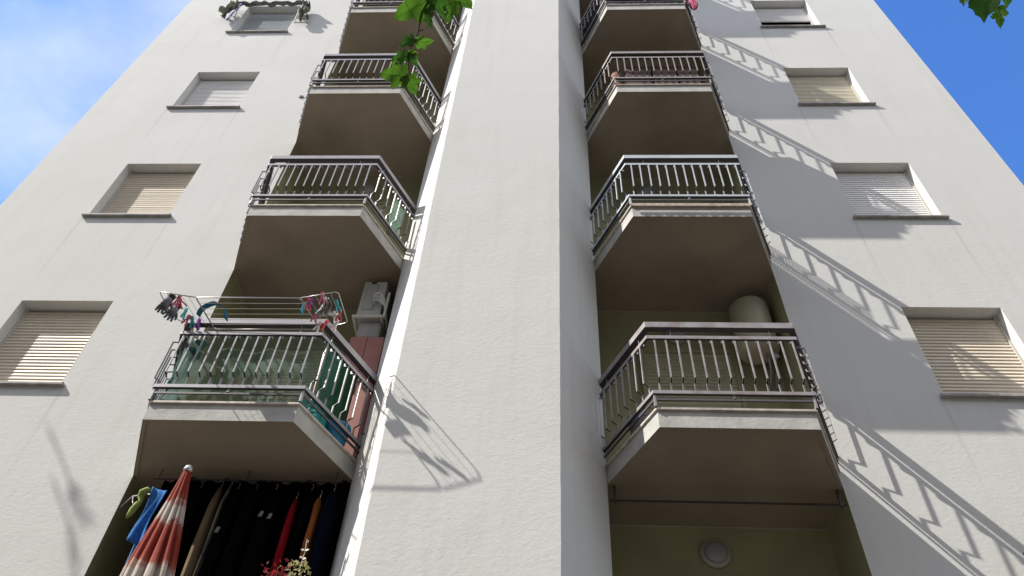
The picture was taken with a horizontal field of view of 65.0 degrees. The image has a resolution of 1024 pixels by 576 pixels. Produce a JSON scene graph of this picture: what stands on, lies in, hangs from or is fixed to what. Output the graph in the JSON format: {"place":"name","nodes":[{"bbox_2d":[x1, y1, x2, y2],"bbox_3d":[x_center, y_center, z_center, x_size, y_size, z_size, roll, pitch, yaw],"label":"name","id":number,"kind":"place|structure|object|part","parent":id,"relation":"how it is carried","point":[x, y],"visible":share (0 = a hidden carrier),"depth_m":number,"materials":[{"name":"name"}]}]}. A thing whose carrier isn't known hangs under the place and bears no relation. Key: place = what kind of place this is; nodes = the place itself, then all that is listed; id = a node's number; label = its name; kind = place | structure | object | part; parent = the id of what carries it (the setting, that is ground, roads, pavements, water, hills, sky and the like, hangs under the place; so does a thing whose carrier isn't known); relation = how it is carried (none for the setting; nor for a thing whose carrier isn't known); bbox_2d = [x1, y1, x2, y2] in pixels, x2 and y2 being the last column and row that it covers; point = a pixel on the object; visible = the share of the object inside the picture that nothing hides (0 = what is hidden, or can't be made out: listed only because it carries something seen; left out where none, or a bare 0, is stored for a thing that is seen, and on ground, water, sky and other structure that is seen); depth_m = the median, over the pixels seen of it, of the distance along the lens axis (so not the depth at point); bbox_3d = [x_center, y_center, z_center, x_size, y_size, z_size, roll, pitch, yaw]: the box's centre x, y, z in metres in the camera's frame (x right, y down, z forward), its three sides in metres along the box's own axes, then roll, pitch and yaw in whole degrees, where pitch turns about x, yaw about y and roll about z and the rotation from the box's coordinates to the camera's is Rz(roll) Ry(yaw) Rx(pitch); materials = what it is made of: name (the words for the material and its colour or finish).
{"place":"outdoors","nodes":[
{"label":"outdoors","id":0,"kind":"place"},
{"bbox_2d":[379,0,472,94],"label":"tree twig","id":1,"kind":"object","parent":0,"point":[419,11],"visible":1,"depth_m":3.50,"materials":[{"name":"green plant"}]},
{"bbox_2d":[0,0,1023,204],"label":"sky","id":2,"kind":"structure","parent":0,"point":[58,58],"materials":[{"name":"blue"}]},
{"bbox_2d":[627,411,649,434],"bbox_3d":[1.149,1.260,7.126,0.240,0.248,0.240,0,-50,3],"label":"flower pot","id":3,"kind":"object","parent":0,"point":[646,414],"visible":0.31,"depth_m":7.09,"materials":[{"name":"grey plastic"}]},
{"bbox_2d":[959,0,1011,28],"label":"tree twig","id":4,"kind":"object","parent":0,"point":[982,9],"visible":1,"depth_m":4.21,"materials":[{"name":"green plant"}]},
{"bbox_3d":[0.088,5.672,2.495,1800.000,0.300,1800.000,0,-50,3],"label":"ground","id":5,"kind":"structure","parent":0,"visible":0},
{"bbox_2d":[0,0,1023,575],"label":"apartment building","id":6,"kind":"structure","parent":5,"relation":"on","point":[548,286],"depth_m":9.07,"materials":[{"name":"grey paint"}]},
{"bbox_2d":[0,309,104,386],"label":"window","id":7,"kind":"structure","parent":6,"relation":"in","point":[41,348],"depth_m":8.90,"materials":[{"name":"paint"}]},
{"bbox_2d":[125,545,136,564],"bbox_3d":[-2.908,2.074,6.271,0.147,0.250,0.048,-13,-52,14],"label":"light towel","id":8,"kind":"object","parent":6,"relation":"hanging from","point":[133,549],"visible":0.11,"depth_m":6.29,"materials":[{"name":"blue fabric"}]},
{"bbox_2d":[119,494,149,507],"bbox_3d":[-3.293,1.862,6.987,0.433,0.148,0.080,-22,-54,20],"label":"wall hook","id":9,"kind":"object","parent":6,"relation":"attached to","point":[132,500],"depth_m":7.04,"materials":[{"name":"white metal"}]},
{"bbox_2d":[81,171,193,216],"bbox_3d":[-5.023,-1.292,11.104,1.194,1.334,0.260,0,-50,3],"label":"window","id":10,"kind":"structure","parent":6,"relation":"in","point":[139,195],"depth_m":11.18,"materials":[{"name":"paint"}]},
{"bbox_2d":[126,487,151,518],"bbox_3d":[-3.054,1.754,6.576,0.137,0.280,0.073,-19,-53,18],"label":"green plush","id":11,"kind":"object","parent":6,"relation":"hanging from","point":[142,494],"visible":1,"depth_m":6.59,"materials":[{"name":"fabric"}]},
{"bbox_2d":[126,487,166,545],"bbox_3d":[-2.932,1.832,6.474,0.152,0.530,0.070,0,-50,3],"label":"blue towel","id":12,"kind":"object","parent":6,"relation":"hanging from","point":[138,530],"visible":0.98,"depth_m":6.46,"materials":[{"name":"blue fabric"}]},
{"bbox_2d":[120,465,192,575],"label":"closed parasol","id":13,"kind":"object","parent":6,"relation":"on","point":[155,552],"visible":1,"depth_m":5.95,"materials":[{"name":"fabric"}]},
{"bbox_2d":[162,339,208,400],"bbox_3d":[-3.013,0.764,7.362,0.206,0.803,0.100,0,-50,3],"label":"bunched net","id":14,"kind":"object","parent":6,"relation":"hanging from","point":[187,361],"visible":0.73,"depth_m":7.41,"materials":[{"name":"green fabric"}]},
{"bbox_2d":[166,79,253,108],"bbox_3d":[-4.896,-3.226,13.394,1.194,1.334,0.260,0,-50,3],"label":"window","id":15,"kind":"structure","parent":6,"relation":"in","point":[206,94],"depth_m":13.49,"materials":[{"name":"paint"}]},
{"bbox_2d":[146,477,350,575],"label":"dark curtain","id":16,"kind":"object","parent":6,"relation":"hanging from","point":[287,495],"visible":0.24,"depth_m":7.14,"materials":[{"name":"black fabric"}]},
{"bbox_2d":[153,469,343,482],"bbox_3d":[-2.345,1.677,7.181,1.720,0.114,0.012,0,-50,3],"label":"clothes rail","id":17,"kind":"object","parent":6,"relation":"attached to","point":[159,478],"visible":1,"depth_m":7.14,"materials":[{"name":"black metal"}]},
{"bbox_2d":[175,482,202,575],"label":"hanging garment","id":18,"kind":"object","parent":17,"relation":"hanging from","point":[194,503],"visible":0.56,"depth_m":6.81,"materials":[{"name":"black fabric"}]},
{"bbox_2d":[180,481,223,575],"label":"hanging garment","id":19,"kind":"object","parent":17,"relation":"hanging from","point":[194,554],"visible":0.88,"depth_m":6.66,"materials":[{"name":"beige fabric"}]},
{"bbox_2d":[193,481,232,575],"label":"hanging garment","id":20,"kind":"object","parent":17,"relation":"hanging from","point":[227,493],"visible":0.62,"depth_m":6.70,"materials":[{"name":"black fabric"}]},
{"bbox_2d":[196,483,240,575],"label":"hanging garment","id":21,"kind":"object","parent":17,"relation":"hanging from","point":[218,542],"visible":0.91,"depth_m":6.67,"materials":[{"name":"black fabric"}]},
{"bbox_2d":[215,483,257,575],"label":"hanging garment","id":22,"kind":"object","parent":17,"relation":"hanging from","point":[231,560],"visible":1,"depth_m":6.65,"materials":[{"name":"black fabric"}]},
{"bbox_2d":[238,486,278,575],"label":"hanging garment","id":23,"kind":"object","parent":17,"relation":"hanging from","point":[252,560],"visible":0.97,"depth_m":6.62,"materials":[{"name":"black fabric"}]},
{"bbox_2d":[270,492,298,575],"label":"hanging garment","id":24,"kind":"object","parent":17,"relation":"hanging from","point":[283,543],"visible":0.97,"depth_m":6.64,"materials":[{"name":"red fabric"}]},
{"bbox_2d":[281,484,313,575],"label":"hanging garment","id":25,"kind":"object","parent":17,"relation":"hanging from","point":[297,540],"visible":0.88,"depth_m":6.67,"materials":[{"name":"black fabric"}]},
{"bbox_2d":[299,494,321,568],"bbox_3d":[-1.679,2.005,6.767,0.062,0.714,0.176,0,-50,3],"label":"hanging garment","id":26,"kind":"object","parent":17,"relation":"hanging from","point":[312,525],"visible":0.92,"depth_m":6.68,"materials":[{"name":"orange fabric"}]},
{"bbox_2d":[304,487,336,575],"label":"hanging garment","id":27,"kind":"object","parent":17,"relation":"hanging from","point":[322,539],"visible":0.98,"depth_m":6.63,"materials":[{"name":"blue fabric"}]},
{"bbox_2d":[162,336,341,412],"bbox_3d":[-2.610,0.905,7.465,1.819,0.860,0.667,-10,-51,11],"label":"shade net","id":28,"kind":"object","parent":6,"relation":"attached to","point":[241,368],"visible":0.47,"depth_m":7.32,"materials":[{"name":"green fabric"}]},
{"bbox_2d":[160,292,347,332],"bbox_3d":[-2.386,0.256,7.447,1.728,0.357,0.749,0,-50,3],"label":"clothes airer","id":29,"kind":"object","parent":6,"relation":"hanging from","point":[213,328],"visible":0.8,"depth_m":7.30,"materials":[{"name":"metal"}]},
{"bbox_2d":[154,294,175,313],"bbox_3d":[-3.163,0.137,7.328,0.157,0.211,0.099,0,-50,3],"label":"work glove","id":30,"kind":"object","parent":29,"relation":"hanging from","point":[165,304],"visible":0.97,"depth_m":7.29,"materials":[{"name":"grey fabric"}]},
{"bbox_2d":[162,303,180,321],"bbox_3d":[-3.197,0.220,7.561,0.084,0.215,0.147,-38,-61,29],"label":"work glove","id":31,"kind":"object","parent":29,"relation":"hanging from","point":[173,313],"visible":0.8,"depth_m":7.52,"materials":[{"name":"grey fabric"}]},
{"bbox_2d":[171,295,181,307],"bbox_3d":[-3.021,0.119,7.254,0.061,0.025,0.114,26,-92,7],"label":"clothes peg","id":32,"kind":"object","parent":29,"relation":"attached to","point":[177,299],"visible":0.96,"depth_m":7.25,"materials":[{"name":"pink plastic"}]},
{"bbox_2d":[179,298,186,308],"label":"clothes peg","id":33,"kind":"object","parent":29,"relation":"attached to","point":[180,301],"visible":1,"depth_m":7.26,"materials":[{"name":"red plastic"}]},
{"bbox_2d":[180,307,187,319],"bbox_3d":[-3.054,0.235,7.495,0.024,0.061,0.114,17,-74,-51],"label":"clothes peg","id":34,"kind":"object","parent":29,"relation":"attached to","point":[183,314],"visible":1,"depth_m":7.49,"materials":[{"name":"teal plastic"}]},
{"bbox_2d":[181,314,190,326],"bbox_3d":[-3.085,0.303,7.624,0.061,0.024,0.114,35,-91,16],"label":"clothes peg","id":35,"kind":"object","parent":29,"relation":"attached to","point":[186,319],"visible":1,"depth_m":7.62,"materials":[{"name":"pink plastic"}]},
{"bbox_2d":[189,316,195,327],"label":"clothes peg","id":36,"kind":"object","parent":29,"relation":"attached to","point":[192,320],"visible":1,"depth_m":7.62,"materials":[{"name":"teal plastic"}]},
{"bbox_2d":[196,318,200,329],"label":"clothes peg","id":37,"kind":"object","parent":29,"relation":"attached to","point":[198,322],"visible":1,"depth_m":7.63,"materials":[{"name":"purple plastic"}]},
{"bbox_2d":[196,301,227,321],"bbox_3d":[-2.740,0.213,7.367,0.271,0.172,0.156,0,-50,3],"label":"fabric band","id":38,"kind":"object","parent":29,"relation":"attached to","point":[205,305],"visible":0.93,"depth_m":7.37,"materials":[{"name":"blue fabric"}]},
{"bbox_2d":[305,298,310,310],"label":"clothes peg","id":39,"kind":"object","parent":29,"relation":"attached to","point":[307,302],"visible":0.97,"depth_m":7.14,"materials":[{"name":"red plastic"}]},
{"bbox_2d":[300,302,317,313],"bbox_3d":[-1.816,0.187,7.223,0.131,0.134,0.106,0,-50,3],"label":"fabric band","id":40,"kind":"object","parent":29,"relation":"hanging from","point":[302,309],"visible":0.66,"depth_m":7.21,"materials":[{"name":"blue fabric"}]},
{"bbox_2d":[308,295,314,307],"bbox_3d":[-1.776,0.117,7.118,0.061,0.024,0.114,1,-90,-14],"label":"clothes peg","id":41,"kind":"object","parent":29,"relation":"attached to","point":[310,302],"visible":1,"depth_m":7.11,"materials":[{"name":"purple plastic"}]},
{"bbox_2d":[310,312,316,323],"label":"clothes peg","id":42,"kind":"object","parent":29,"relation":"attached to","point":[314,316],"visible":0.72,"depth_m":7.38,"materials":[{"name":"pink plastic"}]},
{"bbox_2d":[312,321,321,331],"bbox_3d":[-1.823,0.360,7.563,0.061,0.024,0.114,33,-87,23],"label":"clothes peg","id":43,"kind":"object","parent":29,"relation":"attached to","point":[318,325],"visible":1,"depth_m":7.56,"materials":[{"name":"white plastic"}]},
{"bbox_2d":[318,292,324,304],"bbox_3d":[-1.682,0.089,7.115,0.061,0.024,0.113,6,-91,9],"label":"clothes peg","id":44,"kind":"object","parent":29,"relation":"attached to","point":[321,297],"visible":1,"depth_m":7.11,"materials":[{"name":"pink plastic"}]},
{"bbox_2d":[320,320,328,330],"bbox_3d":[-1.764,0.342,7.553,0.114,0.061,0.024,-44,-31,5],"label":"clothes peg","id":45,"kind":"object","parent":29,"relation":"attached to","point":[325,323],"visible":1,"depth_m":7.54,"materials":[{"name":"red plastic"}]},
{"bbox_2d":[316,297,338,316],"bbox_3d":[-1.700,0.191,7.335,0.196,0.198,0.270,0,-50,3],"label":"crumpled cloth","id":46,"kind":"object","parent":29,"relation":"hanging from","point":[323,310],"visible":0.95,"depth_m":7.27,"materials":[{"name":"white fabric"}]},
{"bbox_2d":[330,321,337,331],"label":"clothes peg","id":47,"kind":"object","parent":29,"relation":"attached to","point":[335,325],"visible":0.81,"depth_m":7.59,"materials":[{"name":"white plastic"}]},
{"bbox_2d":[333,311,338,323],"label":"clothes peg","id":48,"kind":"object","parent":29,"relation":"attached to","point":[334,317],"visible":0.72,"depth_m":7.47,"materials":[{"name":"white plastic"}]},
{"bbox_2d":[334,300,341,312],"bbox_3d":[-1.584,0.162,7.289,0.061,0.024,0.114,-15,-93,20],"label":"clothes peg","id":49,"kind":"object","parent":29,"relation":"attached to","point":[336,302],"visible":1,"depth_m":7.28,"materials":[{"name":"teal plastic"}]},
{"bbox_2d":[335,309,341,321],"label":"clothes peg","id":50,"kind":"object","parent":29,"relation":"attached to","point":[339,313],"visible":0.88,"depth_m":7.45,"materials":[{"name":"red plastic"}]},
{"bbox_2d":[225,13,296,32],"bbox_3d":[-4.769,-5.161,15.683,1.194,1.334,0.260,0,-50,3],"label":"window","id":51,"kind":"structure","parent":6,"relation":"in","point":[256,23],"depth_m":15.82,"materials":[{"name":"paint"}]},
{"bbox_2d":[218,0,310,22],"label":"tattered awning","id":52,"kind":"object","parent":6,"relation":"attached to","point":[231,7],"visible":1,"depth_m":15.78,"materials":[{"name":"fabric"}]},
{"bbox_2d":[261,540,310,575],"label":"flower box","id":53,"kind":"object","parent":6,"relation":"hanging from","point":[273,573],"visible":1,"depth_m":5.76,"materials":[{"name":"multicoloured plant"}]},
{"bbox_2d":[242,345,345,408],"bbox_3d":[-2.412,1.383,8.618,1.080,2.150,0.057,0,-50,3],"label":"balcony door","id":54,"kind":"structure","parent":6,"relation":"in","point":[310,369],"depth_m":9.14,"materials":[{"name":"green paint"}]},
{"bbox_2d":[302,400,325,426],"bbox_3d":[-1.811,1.185,7.200,0.200,0.208,0.300,0,-50,3],"label":"green crate","id":55,"kind":"object","parent":6,"relation":"on","point":[318,417],"visible":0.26,"depth_m":7.13,"materials":[{"name":"teal plastic"}]},
{"bbox_2d":[311,339,356,421],"bbox_3d":[-1.712,1.045,7.724,0.022,1.160,0.464,-23,-55,21],"label":"green sheet","id":56,"kind":"object","parent":6,"relation":"on","point":[325,392],"visible":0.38,"depth_m":7.80,"materials":[{"name":"plastic"}]},
{"bbox_2d":[325,419,350,446],"bbox_3d":[-1.630,1.356,7.423,0.268,0.341,0.264,0,-50,3],"label":"blue bucket","id":57,"kind":"object","parent":6,"relation":"on","point":[335,434],"visible":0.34,"depth_m":7.35,"materials":[{"name":"plastic"}]},
{"bbox_2d":[321,201,392,234],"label":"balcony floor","id":58,"kind":"structure","parent":6,"relation":"in","point":[380,204],"depth_m":11.63,"materials":[{"name":"green paint"}]},
{"bbox_2d":[344,337,384,459],"bbox_3d":[-1.594,1.266,8.246,0.390,1.718,0.536,0,-50,3],"label":"balcony cupboard","id":59,"kind":"object","parent":6,"relation":"on","point":[368,350],"visible":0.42,"depth_m":8.26,"materials":[{"name":"red laminate"}]},
{"bbox_3d":[-1.600,1.068,8.104,0.370,1.640,0.019,0,-50,3],"label":"door","id":60,"kind":"part","parent":59,"relation":"part of","materials":[{"name":"pink laminate"}]},
{"bbox_2d":[358,183,376,195],"bbox_3d":[-2.156,-1.484,11.969,0.276,0.276,0.106,0,-50,3],"label":"bulkhead lamp","id":61,"kind":"object","parent":6,"relation":"attached to","point":[369,188],"visible":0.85,"depth_m":11.91,"materials":[{"name":"grey glass"}]},
{"bbox_2d":[352,282,391,337],"bbox_3d":[-1.587,0.298,9.419,0.383,0.663,0.584,0,-50,3],"label":"air conditioner","id":62,"kind":"object","parent":6,"relation":"attached to","point":[375,305],"visible":0.71,"depth_m":9.20,"materials":[{"name":"paint"}]},
{"bbox_2d":[356,323,383,336],"bbox_3d":[-1.593,0.602,9.078,0.260,0.245,0.360,0,-50,3],"label":"drip box","id":63,"kind":"object","parent":62,"relation":"attached to","point":[370,330],"visible":0.35,"depth_m":8.96,"materials":[{"name":"plastic"}]},
{"bbox_2d":[389,199,403,235],"bbox_3d":[-1.423,-0.861,9.897,0.021,0.638,0.224,-22,-54,20],"label":"green cloth","id":64,"kind":"object","parent":6,"relation":"hanging from","point":[396,223],"visible":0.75,"depth_m":9.90,"materials":[{"name":"green fabric"}]},
{"bbox_2d":[611,72,621,87],"bbox_3d":[1.533,-2.927,11.672,0.170,0.618,0.170,0,-50,3],"label":"flower pot","id":65,"kind":"object","parent":6,"relation":"on","point":[614,74],"visible":0.29,"depth_m":11.79,"materials":[{"name":"ceramic"}]},
{"bbox_2d":[583,0,679,42],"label":"balcony railing","id":66,"kind":"object","parent":6,"relation":"attached to","point":[600,2],"visible":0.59,"depth_m":14.16,"materials":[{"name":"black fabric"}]},
{"bbox_2d":[624,66,652,83],"bbox_3d":[1.846,-2.951,11.719,0.376,0.748,0.270,0,-50,3],"label":"planter box","id":67,"kind":"object","parent":6,"relation":"on","point":[643,72],"visible":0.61,"depth_m":11.78,"materials":[{"name":"ceramic"}]},
{"bbox_2d":[636,185,654,193],"bbox_3d":[1.957,-1.431,11.733,0.276,0.276,0.106,0,-50,3],"label":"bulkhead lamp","id":68,"kind":"object","parent":6,"relation":"attached to","point":[646,189],"visible":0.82,"depth_m":11.69,"materials":[{"name":"grey glass"}]},
{"bbox_2d":[623,201,698,214],"bbox_3d":[2.079,-0.524,10.689,1.080,2.150,0.057,0,-50,3],"label":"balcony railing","id":69,"kind":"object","parent":6,"relation":"in","point":[628,206],"depth_m":11.47,"materials":[{"name":"metal"}]},
{"bbox_2d":[651,66,677,83],"bbox_3d":[2.221,-2.949,11.700,0.346,0.748,0.270,0,-50,3],"label":"planter box","id":70,"kind":"object","parent":6,"relation":"on","point":[664,71],"visible":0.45,"depth_m":11.75,"materials":[{"name":"ceramic"}]},
{"bbox_2d":[665,332,687,343],"bbox_3d":[1.929,0.530,9.408,0.276,0.276,0.106,0,-50,3],"label":"bulkhead lamp","id":71,"kind":"object","parent":6,"relation":"attached to","point":[678,334],"visible":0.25,"depth_m":9.34,"materials":[{"name":"white glass"}]},
{"bbox_2d":[676,65,700,83],"bbox_3d":[2.560,-2.947,11.683,0.306,0.748,0.270,0,-50,3],"label":"planter box","id":72,"kind":"object","parent":6,"relation":"on","point":[679,72],"visible":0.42,"depth_m":11.73,"materials":[{"name":"ceramic"}]},
{"bbox_2d":[630,203,752,205],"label":"scalloped trim","id":73,"kind":"structure","parent":6,"relation":"attached to","point":[693,204],"depth_m":8.95,"materials":[{"name":"fabric"}]},
{"bbox_2d":[686,0,697,10],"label":"magenta cloth","id":74,"kind":"object","parent":6,"relation":"hanging from","point":[693,5],"visible":1,"depth_m":13.74,"materials":[{"name":"pink fabric"}]},
{"bbox_2d":[639,348,747,412],"bbox_3d":[1.953,1.411,8.400,1.080,2.150,0.057,0,-50,3],"label":"balcony door","id":75,"kind":"structure","parent":6,"relation":"in","point":[650,370],"depth_m":8.91,"materials":[{"name":"green paint"}]},
{"bbox_2d":[700,540,730,568],"bbox_3d":[1.833,2.374,7.224,0.276,0.276,0.106,0,-50,3],"label":"bulkhead lamp","id":76,"kind":"object","parent":6,"relation":"attached to","point":[715,554],"visible":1,"depth_m":7.18,"materials":[{"name":"white glass"}]},
{"bbox_2d":[610,486,846,507],"bbox_3d":[1.868,1.820,7.020,2.025,0.169,0.020,0,-50,3],"label":"curtain rod","id":77,"kind":"object","parent":6,"relation":"attached to","point":[840,504],"visible":1,"depth_m":6.97,"materials":[{"name":"grey metal"}]},
{"bbox_2d":[729,295,779,391],"bbox_3d":[2.738,0.603,8.993,0.450,1.159,0.450,0,-50,3],"label":"water heater","id":78,"kind":"object","parent":6,"relation":"attached to","point":[749,309],"visible":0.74,"depth_m":8.96,"materials":[{"name":"white metal"}]},
{"bbox_2d":[754,7,825,27],"bbox_3d":[5.141,-5.097,15.188,1.168,1.334,0.260,0,-50,3],"label":"window","id":79,"kind":"structure","parent":6,"relation":"in","point":[769,18],"depth_m":15.32,"materials":[{"name":"paint"}]},
{"bbox_2d":[788,75,875,105],"bbox_3d":[5.015,-3.162,12.898,1.168,1.334,0.260,0,-50,3],"label":"window","id":80,"kind":"structure","parent":6,"relation":"in","point":[810,91],"depth_m":13.00,"materials":[{"name":"paint"}]},
{"bbox_2d":[836,171,948,218],"bbox_3d":[4.888,-1.228,10.609,1.168,1.334,0.260,0,-50,3],"label":"window","id":81,"kind":"structure","parent":6,"relation":"in","point":[874,195],"depth_m":10.67,"materials":[{"name":"paint"}]},
{"bbox_2d":[907,316,1023,398],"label":"window","id":82,"kind":"structure","parent":6,"relation":"in","point":[978,359],"depth_m":8.38,"materials":[{"name":"paint"}]}
]}

